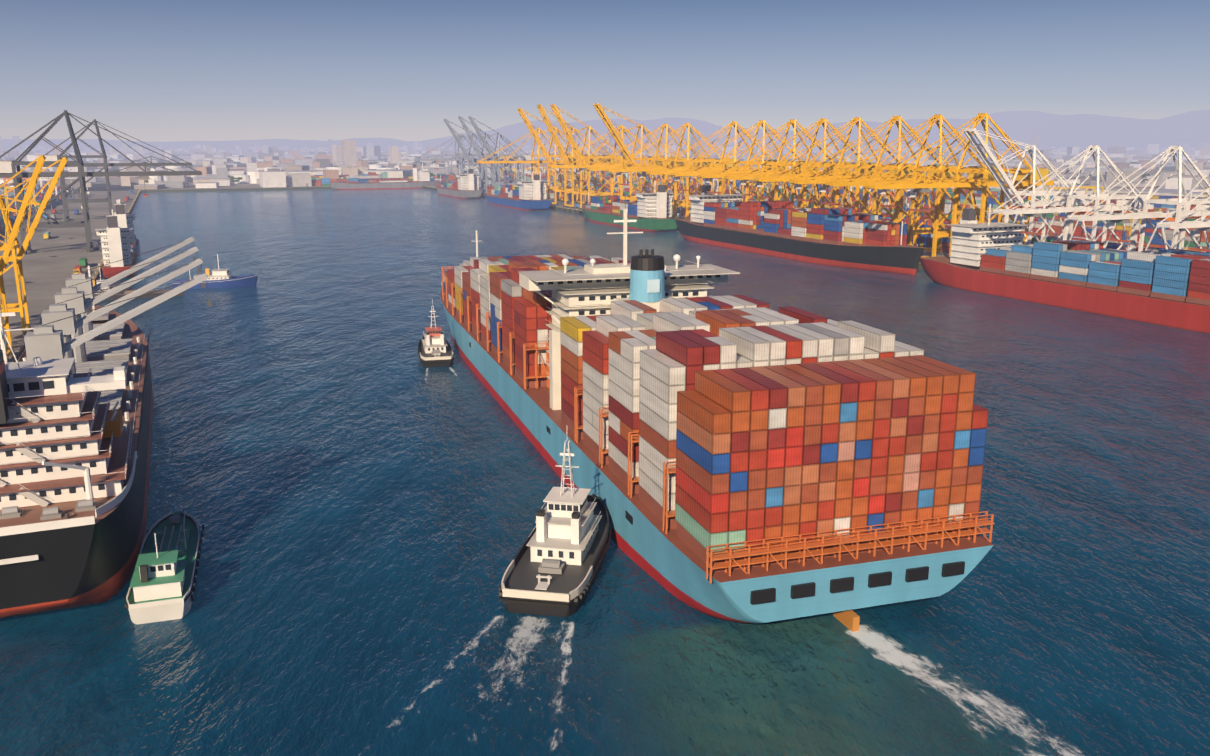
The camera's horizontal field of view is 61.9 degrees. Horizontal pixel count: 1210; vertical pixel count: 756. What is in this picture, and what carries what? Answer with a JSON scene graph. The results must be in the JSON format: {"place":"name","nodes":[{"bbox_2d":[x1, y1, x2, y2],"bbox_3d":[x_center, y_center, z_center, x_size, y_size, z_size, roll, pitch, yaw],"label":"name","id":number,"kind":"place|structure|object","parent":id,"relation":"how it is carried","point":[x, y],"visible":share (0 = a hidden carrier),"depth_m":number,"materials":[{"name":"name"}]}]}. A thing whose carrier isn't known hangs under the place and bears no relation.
{"place":"outdoors","nodes":[
{"label":"outdoors","id":0,"kind":"place"},
{"bbox_2d":[89,287,130,299],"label":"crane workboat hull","id":1,"kind":"object","parent":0,"point":[125,289],"visible":0.06,"depth_m":413.50,"materials":[{"name":"metal"}]},
{"bbox_2d":[130,244,134,260],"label":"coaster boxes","id":2,"kind":"object","parent":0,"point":[132,250],"visible":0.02,"depth_m":501.66,"materials":[{"name":"metal"}]},
{"bbox_2d":[7,148,1195,284],"bbox_3d":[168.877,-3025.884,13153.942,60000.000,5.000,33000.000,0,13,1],"label":"harbour ground","id":3,"kind":"structure","parent":0,"point":[240,164],"depth_m":1538.91,"materials":[{"name":"grey concrete"}]},
{"bbox_2d":[284,141,620,177],"bbox_3d":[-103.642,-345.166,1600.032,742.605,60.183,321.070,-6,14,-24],"label":"warehouses","id":4,"kind":"structure","parent":3,"relation":"on","point":[320,172],"depth_m":1572.63,"materials":[{"name":"paint"}]},
{"bbox_2d":[95,186,941,284],"bbox_3d":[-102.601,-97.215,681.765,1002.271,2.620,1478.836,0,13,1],"label":"quay fender rails","id":5,"kind":"object","parent":3,"relation":"attached to","point":[100,272],"visible":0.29,"depth_m":923.62,"materials":[{"name":"paint"}]},
{"bbox_2d":[0,176,1171,361],"bbox_3d":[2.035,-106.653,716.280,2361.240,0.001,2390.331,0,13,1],"label":"dock","id":6,"kind":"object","parent":3,"relation":"on","point":[48,265],"depth_m":557.82,"materials":[{"name":"concrete"}]},
{"bbox_2d":[0,155,45,360],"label":"yellow crane","id":7,"kind":"object","parent":6,"relation":"on","point":[22,210],"visible":0.83,"depth_m":278.79,"materials":[{"name":"paint"}]},
{"bbox_2d":[3,177,57,211],"bbox_3d":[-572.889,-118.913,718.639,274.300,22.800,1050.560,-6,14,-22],"label":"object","id":8,"kind":"object","parent":6,"relation":"on","point":[40,179],"visible":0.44,"depth_m":1016.06,"materials":[{"name":"paint"}]},
{"bbox_2d":[0,157,67,336],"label":"yellow crane","id":9,"kind":"object","parent":6,"relation":"on","point":[17,263],"visible":0.94,"depth_m":316.17,"materials":[{"name":"paint"}]},
{"bbox_2d":[0,183,73,231],"bbox_3d":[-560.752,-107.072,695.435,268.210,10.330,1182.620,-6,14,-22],"label":"shipping containers","id":10,"kind":"object","parent":6,"relation":"on","point":[39,199],"visible":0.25,"depth_m":954.36,"materials":[{"name":"metal"}]},
{"bbox_2d":[0,110,201,254],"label":"gantry crane","id":11,"kind":"object","parent":6,"relation":"on","point":[7,169],"visible":0.92,"depth_m":555.32,"materials":[{"name":"paint"}]},
{"bbox_2d":[29,119,191,220],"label":"gantry crane","id":12,"kind":"object","parent":6,"relation":"on","point":[65,197],"visible":0.79,"depth_m":781.12,"materials":[{"name":"paint"}]},
{"bbox_2d":[413,133,490,190],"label":"gantry crane","id":13,"kind":"object","parent":6,"relation":"on","point":[447,159],"visible":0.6,"depth_m":1230.30,"materials":[{"name":"paint"}]},
{"bbox_2d":[444,119,505,185],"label":"gantry crane","id":14,"kind":"object","parent":6,"relation":"on","point":[467,155],"visible":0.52,"depth_m":1188.31,"materials":[{"name":"paint"}]},
{"bbox_2d":[458,116,520,194],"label":"gantry crane","id":15,"kind":"object","parent":6,"relation":"on","point":[473,142],"visible":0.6,"depth_m":1147.23,"materials":[{"name":"paint"}]},
{"bbox_2d":[468,116,536,185],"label":"gantry crane","id":16,"kind":"object","parent":6,"relation":"on","point":[526,157],"visible":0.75,"depth_m":1109.97,"materials":[{"name":"paint"}]},
{"bbox_2d":[477,128,578,202],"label":"gantry crane","id":17,"kind":"object","parent":6,"relation":"on","point":[538,162],"visible":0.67,"depth_m":995.23,"materials":[{"name":"paint"}]},
{"bbox_2d":[287,169,821,185],"bbox_3d":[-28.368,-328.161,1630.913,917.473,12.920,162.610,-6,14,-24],"label":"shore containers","id":18,"kind":"object","parent":6,"relation":"on","point":[318,180],"visible":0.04,"depth_m":1454.04,"materials":[{"name":"metal"}]},
{"bbox_2d":[517,108,597,205],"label":"gantry crane","id":19,"kind":"object","parent":6,"relation":"on","point":[530,127],"visible":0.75,"depth_m":958.26,"materials":[{"name":"paint"}]},
{"bbox_2d":[537,104,614,208],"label":"gantry crane","id":20,"kind":"object","parent":6,"relation":"on","point":[549,125],"visible":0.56,"depth_m":920.81,"materials":[{"name":"paint"}]},
{"bbox_2d":[550,104,637,209],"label":"gantry crane","id":21,"kind":"object","parent":6,"relation":"on","point":[565,129],"visible":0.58,"depth_m":886.86,"materials":[{"name":"paint"}]},
{"bbox_2d":[0,164,1209,277],"bbox_3d":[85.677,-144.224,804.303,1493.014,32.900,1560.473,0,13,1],"label":"quay sheds","id":22,"kind":"object","parent":6,"relation":"on","point":[83,262],"visible":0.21,"depth_m":919.69,"materials":[{"name":"paint"}]},
{"bbox_2d":[548,125,667,199],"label":"gantry crane","id":23,"kind":"object","parent":6,"relation":"on","point":[584,166],"visible":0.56,"depth_m":825.64,"materials":[{"name":"paint"}]},
{"bbox_2d":[593,103,686,213],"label":"gantry crane","id":24,"kind":"object","parent":6,"relation":"on","point":[610,126],"visible":0.46,"depth_m":792.69,"materials":[{"name":"paint"}]},
{"bbox_2d":[586,124,714,217],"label":"gantry crane","id":25,"kind":"object","parent":6,"relation":"on","point":[666,126],"visible":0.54,"depth_m":758.67,"materials":[{"name":"paint"}]},
{"bbox_2d":[605,123,743,218],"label":"gantry crane","id":26,"kind":"object","parent":6,"relation":"on","point":[687,204],"visible":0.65,"depth_m":728.17,"materials":[{"name":"paint"}]},
{"bbox_2d":[646,121,790,201],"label":"gantry crane","id":27,"kind":"object","parent":6,"relation":"on","point":[734,162],"visible":0.46,"depth_m":669.64,"materials":[{"name":"paint"}]},
{"bbox_2d":[671,120,821,207],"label":"gantry crane","id":28,"kind":"object","parent":6,"relation":"on","point":[762,123],"visible":0.48,"depth_m":639.90,"materials":[{"name":"paint"}]},
{"bbox_2d":[698,119,851,208],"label":"gantry crane","id":29,"kind":"object","parent":6,"relation":"on","point":[792,122],"visible":0.54,"depth_m":610.54,"materials":[{"name":"paint"}]},
{"bbox_2d":[724,118,884,212],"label":"gantry crane","id":30,"kind":"object","parent":6,"relation":"on","point":[864,200],"visible":0.52,"depth_m":584.19,"materials":[{"name":"paint"}]},
{"bbox_2d":[437,172,1209,252],"bbox_3d":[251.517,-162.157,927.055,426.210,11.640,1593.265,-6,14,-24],"label":"shipping containers","id":31,"kind":"object","parent":6,"relation":"on","point":[1157,244],"visible":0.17,"depth_m":802.57,"materials":[{"name":"metal"}]},
{"bbox_2d":[754,117,922,222],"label":"gantry crane","id":32,"kind":"object","parent":6,"relation":"on","point":[839,165],"visible":0.62,"depth_m":556.78,"materials":[{"name":"paint"}]},
{"bbox_2d":[474,167,1209,223],"bbox_3d":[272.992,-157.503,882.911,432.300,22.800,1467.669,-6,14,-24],"label":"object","id":33,"kind":"object","parent":6,"relation":"on","point":[1088,188],"visible":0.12,"depth_m":873.23,"materials":[{"name":"paint"}]},
{"bbox_2d":[789,116,964,254],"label":"gantry crane","id":34,"kind":"object","parent":6,"relation":"on","point":[945,175],"visible":0.62,"depth_m":531.64,"materials":[{"name":"paint"}]},
{"bbox_2d":[825,114,1000,257],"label":"gantry crane","id":35,"kind":"object","parent":6,"relation":"on","point":[936,232],"visible":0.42,"depth_m":503.29,"materials":[{"name":"paint"}]},
{"bbox_2d":[865,113,1053,255],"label":"gantry crane","id":36,"kind":"object","parent":6,"relation":"on","point":[1026,182],"visible":0.62,"depth_m":475.40,"materials":[{"name":"paint"}]},
{"bbox_2d":[963,128,1088,245],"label":"gantry crane","id":37,"kind":"object","parent":6,"relation":"on","point":[1060,197],"visible":0.73,"depth_m":454.71,"materials":[{"name":"paint"}]},
{"bbox_2d":[992,145,1153,251],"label":"gantry crane","id":38,"kind":"object","parent":6,"relation":"on","point":[1138,203],"visible":0.77,"depth_m":425.81,"materials":[{"name":"paint"}]},
{"bbox_2d":[1067,146,1209,252],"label":"gantry crane","id":39,"kind":"object","parent":6,"relation":"on","point":[1145,215],"visible":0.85,"depth_m":389.94,"materials":[{"name":"paint"}]},
{"bbox_2d":[1156,187,1209,251],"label":"gantry crane","id":40,"kind":"object","parent":6,"relation":"on","point":[1202,224],"visible":1,"depth_m":346.59,"materials":[{"name":"paint"}]},
{"bbox_2d":[21,148,1171,184],"bbox_3d":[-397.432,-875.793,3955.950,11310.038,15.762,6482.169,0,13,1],"label":"tree clumps","id":41,"kind":"object","parent":3,"relation":"on","point":[438,175],"visible":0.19,"depth_m":2540.82,"materials":[{"name":"plant"}]},
{"bbox_2d":[0,134,1209,191],"bbox_3d":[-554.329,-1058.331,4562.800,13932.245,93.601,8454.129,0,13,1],"label":"distant city blocks","id":42,"kind":"structure","parent":3,"relation":"on","point":[260,169],"depth_m":2536.09,"materials":[{"name":"paint"}]},
{"bbox_2d":[0,188,1209,755],"bbox_3d":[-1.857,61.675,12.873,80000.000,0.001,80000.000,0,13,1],"label":"harbour water","id":43,"kind":"structure","parent":0,"point":[346,482],"depth_m":162.94,"materials":[{"name":"blue liquid"}]},
{"bbox_2d":[0,305,153,618],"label":"ship hull","id":44,"kind":"object","parent":43,"relation":"on","point":[84,565],"visible":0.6,"depth_m":135.31,"materials":[{"name":"black metal"}]},
{"bbox_2d":[78,267,113,293],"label":"crane workboat topsides","id":45,"kind":"object","parent":43,"relation":"on","point":[98,282],"visible":0.23,"depth_m":409.61,"materials":[{"name":"white metal"}]},
{"bbox_2d":[0,237,210,564],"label":"cargo ship topsides","id":46,"kind":"object","parent":43,"relation":"on","point":[64,437],"visible":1,"depth_m":141.12,"materials":[{"name":"white metal"}]},
{"bbox_2d":[102,254,137,278],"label":"ship hull","id":47,"kind":"object","parent":43,"relation":"in","point":[107,270],"visible":0.31,"depth_m":470.18,"materials":[{"name":"paint"}]},
{"bbox_2d":[95,209,135,266],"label":"ship superstructure","id":48,"kind":"object","parent":47,"relation":"on","point":[115,242],"visible":1,"depth_m":470.24,"materials":[{"name":"paint"}]},
{"bbox_2d":[134,238,139,254],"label":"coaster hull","id":49,"kind":"object","parent":43,"relation":"on","point":[137,247],"visible":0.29,"depth_m":577.72,"materials":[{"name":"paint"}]},
{"bbox_2d":[106,199,136,245],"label":"coaster fittings","id":50,"kind":"object","parent":49,"relation":"on","point":[124,220],"visible":0.33,"depth_m":554.34,"materials":[{"name":"paint"}]},
{"bbox_2d":[93,289,183,299],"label":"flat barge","id":51,"kind":"object","parent":43,"relation":"on","point":[149,295],"visible":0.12,"depth_m":416.61,"materials":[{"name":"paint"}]},
{"bbox_2d":[128,512,199,624],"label":"boat hull","id":52,"kind":"object","parent":43,"relation":"on","point":[159,613],"visible":0.27,"depth_m":138.15,"materials":[{"name":"white metal"}]},
{"bbox_2d":[125,510,203,609],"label":"bunker barge topsides","id":53,"kind":"object","parent":43,"relation":"on","point":[159,571],"visible":1,"depth_m":138.50,"materials":[{"name":"white metal"}]},
{"bbox_2d":[172,254,253,282],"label":"blue workboat topsides","id":54,"kind":"object","parent":43,"relation":"on","point":[218,275],"visible":0.73,"depth_m":443.58,"materials":[{"name":"metal"}]},
{"bbox_2d":[172,276,257,288],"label":"ship hull","id":55,"kind":"object","parent":43,"relation":"on","point":[248,281],"visible":0.48,"depth_m":444.33,"materials":[{"name":"blue metal"}]},
{"bbox_2d":[329,180,444,189],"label":"ship hull","id":56,"kind":"object","parent":43,"relation":"on","point":[365,186],"visible":0.73,"depth_m":1357.50,"materials":[{"name":"paint"}]},
{"bbox_2d":[336,178,408,180],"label":"shipping containers","id":57,"kind":"object","parent":56,"relation":"on","point":[369,179],"visible":1,"depth_m":1355.94,"materials":[{"name":"metal"}]},
{"bbox_2d":[413,162,429,180],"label":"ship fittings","id":58,"kind":"object","parent":56,"relation":"on","point":[421,174],"visible":1,"depth_m":1380.18,"materials":[{"name":"paint"}]},
{"bbox_2d":[419,342,452,366],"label":"tugboat hull","id":59,"kind":"object","parent":43,"relation":"on","point":[436,364],"visible":0.25,"depth_m":292.44,"materials":[{"name":"black metal"}]},
{"bbox_2d":[418,300,453,362],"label":"tug bow topsides","id":60,"kind":"object","parent":43,"relation":"on","point":[434,341],"visible":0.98,"depth_m":297.14,"materials":[{"name":"white metal"}]},
{"bbox_2d":[425,367,458,378],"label":"wake foam","id":61,"kind":"object","parent":43,"relation":"on","point":[451,369],"visible":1,"depth_m":282.91,"materials":[{"name":"liquid"}]},
{"bbox_2d":[436,185,482,198],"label":"ship hull","id":62,"kind":"object","parent":43,"relation":"on","point":[468,194],"visible":0.77,"depth_m":1132.07,"materials":[{"name":"grey metal"}]},
{"bbox_2d":[437,181,457,188],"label":"shipping containers","id":63,"kind":"object","parent":62,"relation":"on","point":[451,184],"visible":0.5,"depth_m":1175.76,"materials":[{"name":"multicoloured metal"}]},
{"bbox_2d":[437,166,480,190],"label":"grey ship fittings","id":64,"kind":"object","parent":62,"relation":"on","point":[469,180],"visible":0.96,"depth_m":1133.43,"materials":[{"name":"white metal"}]},
{"bbox_2d":[359,615,574,754],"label":"tugboat wake","id":65,"kind":"object","parent":43,"relation":"on","point":[566,648],"visible":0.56,"depth_m":128.21,"materials":[{"name":"white liquid"}]},
{"bbox_2d":[454,616,549,740],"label":"wake foam","id":66,"kind":"object","parent":43,"relation":"on","point":[528,622],"visible":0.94,"depth_m":131.28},
{"bbox_2d":[485,192,551,210],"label":"ship hull","id":67,"kind":"object","parent":43,"relation":"on","point":[530,205],"visible":0.65,"depth_m":950.40,"materials":[{"name":"blue metal"}]},
{"bbox_2d":[486,184,518,197],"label":"shipping containers","id":68,"kind":"object","parent":67,"relation":"on","point":[511,191],"visible":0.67,"depth_m":1009.34,"materials":[{"name":"multicoloured metal"}]},
{"bbox_2d":[485,171,547,199],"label":"ship superstructure","id":69,"kind":"object","parent":67,"relation":"on","point":[535,189],"visible":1,"depth_m":945.84,"materials":[{"name":"white metal"}]},
{"bbox_2d":[503,495,606,616],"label":"tugboat hull","id":70,"kind":"object","parent":43,"relation":"on","point":[523,574],"visible":0.23,"depth_m":142.41,"materials":[{"name":"black metal"}]},
{"bbox_2d":[499,440,610,608],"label":"harbour tug topsides","id":71,"kind":"object","parent":43,"relation":"on","point":[563,532],"visible":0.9,"depth_m":148.06,"materials":[{"name":"white metal"}]},
{"bbox_2d":[582,205,681,231],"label":"ship hull","id":72,"kind":"object","parent":43,"relation":"on","point":[653,224],"visible":0.62,"depth_m":732.11,"materials":[{"name":"paint"}]},
{"bbox_2d":[585,196,636,215],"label":"shipping containers","id":73,"kind":"object","parent":72,"relation":"on","point":[615,204],"visible":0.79,"depth_m":790.36,"materials":[{"name":"metal"}]},
{"bbox_2d":[585,182,673,217],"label":"ship superstructure","id":74,"kind":"object","parent":72,"relation":"on","point":[658,204],"visible":0.94,"depth_m":724.05,"materials":[{"name":"paint"}]},
{"bbox_2d":[441,287,992,622],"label":"ship hull","id":75,"kind":"object","parent":43,"relation":"on","point":[672,562],"visible":0.27,"depth_m":136.05,"materials":[{"name":"blue metal"}]},
{"bbox_2d":[443,254,987,551],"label":"shipping containers","id":76,"kind":"object","parent":75,"relation":"on","point":[754,419],"visible":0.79,"depth_m":134.91,"materials":[{"name":"metal"}]},
{"bbox_2d":[441,190,994,631],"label":"ship fittings","id":77,"kind":"object","parent":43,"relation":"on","point":[652,280],"visible":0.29,"depth_m":180.45,"materials":[{"name":"orange metal"}]},
{"bbox_2d":[675,218,923,275],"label":"ship hull","id":78,"kind":"object","parent":43,"relation":"on","point":[903,259],"visible":0.75,"depth_m":532.73,"materials":[{"name":"black metal"}]},
{"bbox_2d":[688,181,902,245],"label":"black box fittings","id":79,"kind":"object","parent":78,"relation":"on","point":[697,208],"visible":0.38,"depth_m":636.33,"materials":[{"name":"metal"}]},
{"bbox_2d":[704,200,907,245],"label":"shipping containers","id":80,"kind":"object","parent":78,"relation":"on","point":[840,224],"visible":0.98,"depth_m":535.24,"materials":[{"name":"red metal"}]},
{"bbox_2d":[596,609,1091,755],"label":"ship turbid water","id":81,"kind":"structure","parent":43,"relation":"on","point":[758,722],"depth_m":116.97,"materials":[{"name":"teal liquid"}]},
{"bbox_2d":[846,624,1100,755],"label":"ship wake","id":82,"kind":"object","parent":81,"relation":"on","point":[891,653],"visible":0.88,"depth_m":121.29,"materials":[{"name":"white liquid"}]},
{"bbox_2d":[919,256,1209,332],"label":"ship hull","id":83,"kind":"object","parent":43,"relation":"on","point":[944,271],"visible":0.6,"depth_m":386.93,"materials":[{"name":"red metal"}]},
{"bbox_2d":[948,204,1209,305],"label":"ship fittings","id":84,"kind":"object","parent":83,"relation":"on","point":[972,239],"visible":0.69,"depth_m":434.35,"materials":[{"name":"white metal"}]},
{"bbox_2d":[980,240,1209,299],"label":"shipping containers","id":85,"kind":"object","parent":83,"relation":"on","point":[1178,272],"visible":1,"depth_m":375.52,"materials":[{"name":"blue metal"}]},
{"bbox_2d":[0,0,1209,141],"label":"sky","id":86,"kind":"structure","parent":0,"point":[145,70],"materials":[{"name":"blue"}]},
{"bbox_2d":[1,109,1209,148],"bbox_3d":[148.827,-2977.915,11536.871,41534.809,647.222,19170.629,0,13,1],"label":"mountains","id":87,"kind":"structure","parent":0,"point":[1058,131],"depth_m":16499.46,"materials":[{"name":"stone"}]}
]}

